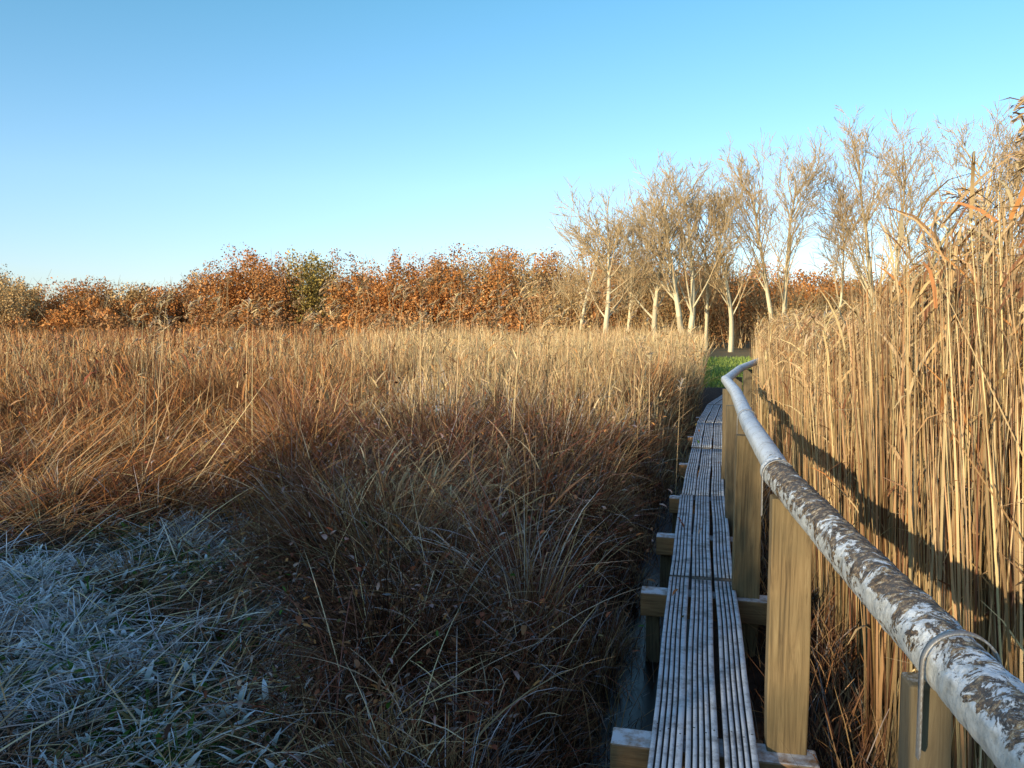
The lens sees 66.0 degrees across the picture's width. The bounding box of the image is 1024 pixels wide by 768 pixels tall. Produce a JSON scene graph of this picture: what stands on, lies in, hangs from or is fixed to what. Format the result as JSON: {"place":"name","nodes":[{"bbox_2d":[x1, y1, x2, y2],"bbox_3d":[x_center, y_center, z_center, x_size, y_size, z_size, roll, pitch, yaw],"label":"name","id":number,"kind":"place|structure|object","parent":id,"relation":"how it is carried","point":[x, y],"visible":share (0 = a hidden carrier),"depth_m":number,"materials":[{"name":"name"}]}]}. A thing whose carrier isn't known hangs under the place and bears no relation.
{"place":"outdoors","nodes":[
{"label":"outdoors","id":0,"kind":"place"},
{"bbox_2d":[0,252,716,514],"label":"reed field","id":1,"kind":"structure","parent":0,"point":[76,363],"depth_m":14.55,"materials":[{"name":"beige plant"}]},
{"bbox_2d":[0,331,864,767],"bbox_3d":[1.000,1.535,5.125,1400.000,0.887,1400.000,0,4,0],"label":"ground","id":2,"kind":"structure","parent":0,"point":[710,393],"depth_m":4.66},
{"bbox_2d":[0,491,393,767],"bbox_3d":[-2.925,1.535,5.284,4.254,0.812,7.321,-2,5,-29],"label":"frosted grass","id":3,"kind":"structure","parent":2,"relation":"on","point":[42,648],"depth_m":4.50,"materials":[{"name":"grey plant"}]},
{"bbox_2d":[0,321,472,565],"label":"flattened orange grass","id":4,"kind":"structure","parent":2,"relation":"on","point":[150,419],"depth_m":8.61,"materials":[{"name":"brown plant"}]},
{"bbox_2d":[0,337,721,767],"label":"bramble and sedge thicket","id":5,"kind":"object","parent":2,"relation":"on","point":[492,519],"visible":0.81,"depth_m":4.96,"materials":[{"name":"brown plant"}]},
{"bbox_2d":[0,239,1022,345],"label":"distant tree line","id":6,"kind":"object","parent":2,"relation":"on","point":[20,304],"visible":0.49,"depth_m":100.92,"materials":[{"name":"brown plant"}]},
{"bbox_2d":[545,205,633,334],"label":"bare tree","id":7,"kind":"object","parent":2,"relation":"on","point":[574,280],"visible":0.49,"depth_m":65.03,"materials":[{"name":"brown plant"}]},
{"bbox_2d":[549,176,676,330],"bbox_3d":[7.429,-8.677,58.257,9.446,13.176,8.998,0,4,0],"label":"bare tree","id":8,"kind":"object","parent":2,"relation":"on","point":[608,312],"visible":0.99,"depth_m":57.84,"materials":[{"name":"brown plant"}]},
{"bbox_2d":[584,187,688,330],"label":"bare tree","id":9,"kind":"object","parent":2,"relation":"on","point":[630,307],"visible":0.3,"depth_m":66.64,"materials":[{"name":"beige plant"}]},
{"bbox_2d":[602,181,707,335],"bbox_3d":[10.547,-9.114,60.123,7.990,13.775,9.123,0,4,0],"label":"bare tree","id":10,"kind":"object","parent":2,"relation":"on","point":[653,316],"visible":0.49,"depth_m":59.69,"materials":[{"name":"beige plant"}]},
{"bbox_2d":[418,381,896,767],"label":"sedge fringe","id":11,"kind":"object","parent":2,"relation":"on","point":[633,586],"visible":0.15,"depth_m":4.68,"materials":[{"name":"brown plant"}]},
{"bbox_2d":[609,151,776,335],"bbox_3d":[13.184,-10.045,59.399,12.486,15.811,11.379,0,4,0],"label":"bare tree","id":12,"kind":"object","parent":2,"relation":"on","point":[674,295],"visible":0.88,"depth_m":58.88,"materials":[{"name":"beige plant"}]},
{"bbox_2d":[610,394,819,767],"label":"boardwalk","id":13,"kind":"structure","parent":2,"relation":"on","point":[702,606],"depth_m":4.20,"materials":[{"name":"grey wood"}]},
{"bbox_2d":[721,359,1023,767],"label":"handrail","id":14,"kind":"object","parent":13,"relation":"attached to","point":[969,682],"visible":0.91,"depth_m":2.35,"materials":[{"name":"white paint"}]},
{"bbox_2d":[672,180,761,350],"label":"bare tree","id":15,"kind":"object","parent":2,"relation":"on","point":[706,300],"visible":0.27,"depth_m":65.25,"materials":[{"name":"beige plant"}]},
{"bbox_2d":[672,168,779,351],"bbox_3d":[16.005,-9.422,61.715,9.804,14.193,7.108,-2,5,-28],"label":"bare tree","id":16,"kind":"object","parent":2,"relation":"on","point":[726,294],"visible":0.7,"depth_m":60.95,"materials":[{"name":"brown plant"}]},
{"bbox_2d":[703,355,752,391],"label":"meadow grass","id":17,"kind":"structure","parent":2,"relation":"on","point":[715,380],"depth_m":36.34,"materials":[{"name":"green plant"}]},
{"bbox_2d":[502,250,979,347],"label":"willow scrub","id":18,"kind":"object","parent":2,"relation":"on","point":[749,309],"visible":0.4,"depth_m":72.97,"materials":[{"name":"brown plant"}]},
{"bbox_2d":[687,127,838,327],"bbox_3d":[19.394,-11.156,60.656,10.560,17.785,9.939,4,6,42],"label":"bare tree","id":19,"kind":"object","parent":2,"relation":"on","point":[797,191],"visible":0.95,"depth_m":60.73,"materials":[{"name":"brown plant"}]},
{"bbox_2d":[804,167,876,310],"bbox_3d":[26.885,-9.966,63.515,5.553,14.974,6.927,0,4,0],"label":"bare tree","id":20,"kind":"object","parent":2,"relation":"on","point":[834,257],"visible":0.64,"depth_m":63.54,"materials":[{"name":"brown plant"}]},
{"bbox_2d":[714,95,1023,767],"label":"reed bed","id":21,"kind":"object","parent":2,"relation":"on","point":[902,449],"visible":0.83,"depth_m":3.13,"materials":[{"name":"beige plant"}]},
{"bbox_2d":[792,104,961,324],"bbox_3d":[28.377,-12.176,61.086,12.566,19.816,11.132,0,4,0],"label":"bare tree","id":22,"kind":"object","parent":2,"relation":"on","point":[854,146],"visible":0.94,"depth_m":61.11,"materials":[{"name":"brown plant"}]},
{"bbox_2d":[869,184,1004,310],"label":"bare tree","id":23,"kind":"object","parent":2,"relation":"on","point":[929,241],"visible":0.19,"depth_m":71.45,"materials":[{"name":"beige plant"}]},
{"bbox_2d":[907,95,1023,301],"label":"bare tree","id":24,"kind":"object","parent":2,"relation":"on","point":[994,188],"visible":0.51,"depth_m":58.13,"materials":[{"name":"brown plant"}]},
{"bbox_2d":[0,0,1023,324],"label":"sky","id":25,"kind":"structure","parent":0,"point":[141,140],"materials":[{"name":"blue"}]},
{"bbox_2d":[581,429,713,767],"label":"ditch water","id":26,"kind":"structure","parent":0,"point":[647,701],"depth_m":4.92,"materials":[{"name":"blue liquid"}]}
]}

